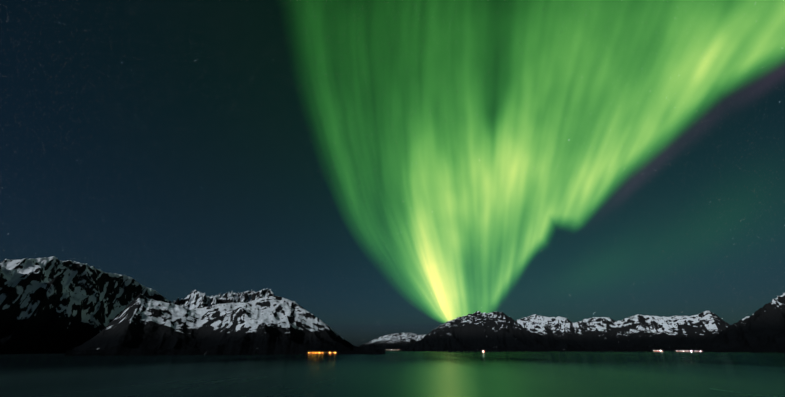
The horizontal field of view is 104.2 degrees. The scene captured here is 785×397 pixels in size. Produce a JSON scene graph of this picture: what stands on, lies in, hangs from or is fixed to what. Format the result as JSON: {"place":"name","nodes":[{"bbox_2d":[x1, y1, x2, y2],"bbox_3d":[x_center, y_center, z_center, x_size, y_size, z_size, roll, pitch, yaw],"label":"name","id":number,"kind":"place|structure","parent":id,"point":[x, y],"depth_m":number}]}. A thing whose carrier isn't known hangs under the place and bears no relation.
{"place":"outdoors","nodes":[
{"label":"outdoors","id":0,"kind":"place"},
{"bbox_2d":[0,256,173,353],"bbox_3d":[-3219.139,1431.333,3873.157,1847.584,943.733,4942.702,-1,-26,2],"label":"mountain","id":1,"kind":"structure","parent":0,"point":[52,305],"depth_m":2698.82},
{"bbox_2d":[173,288,274,309],"bbox_3d":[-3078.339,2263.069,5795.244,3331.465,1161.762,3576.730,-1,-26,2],"label":"mountain","id":2,"kind":"structure","parent":0,"point":[194,299],"depth_m":5675.67},
{"bbox_2d":[64,294,385,355],"bbox_3d":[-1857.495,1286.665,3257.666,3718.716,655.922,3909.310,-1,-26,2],"label":"mountain","id":3,"kind":"structure","parent":0,"point":[140,325],"depth_m":2518.28},
{"bbox_2d":[358,333,424,350],"bbox_3d":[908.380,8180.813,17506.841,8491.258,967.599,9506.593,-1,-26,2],"label":"hill","id":4,"kind":"structure","parent":0,"point":[394,342],"depth_m":16376.51},
{"bbox_2d":[0,351,784,396],"bbox_3d":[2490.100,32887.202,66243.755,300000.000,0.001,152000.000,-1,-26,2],"label":"fjord water","id":5,"kind":"structure","parent":0,"point":[544,374],"depth_m":333.17},
{"bbox_2d":[0,0,784,346],"label":"sky","id":6,"kind":"structure","parent":0,"point":[380,168]},
{"bbox_2d":[400,311,656,351],"bbox_3d":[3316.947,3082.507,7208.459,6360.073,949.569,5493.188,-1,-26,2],"label":"mountain","id":7,"kind":"structure","parent":0,"point":[491,331],"depth_m":6752.88},
{"bbox_2d":[516,311,729,350],"bbox_3d":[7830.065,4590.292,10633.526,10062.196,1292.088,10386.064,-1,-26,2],"label":"mountain","id":8,"kind":"structure","parent":0,"point":[673,333],"depth_m":9069.35},
{"bbox_2d":[690,293,784,352],"bbox_3d":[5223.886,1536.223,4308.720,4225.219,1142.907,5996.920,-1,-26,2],"label":"mountain","id":9,"kind":"structure","parent":0,"point":[761,330],"depth_m":3973.27}
]}

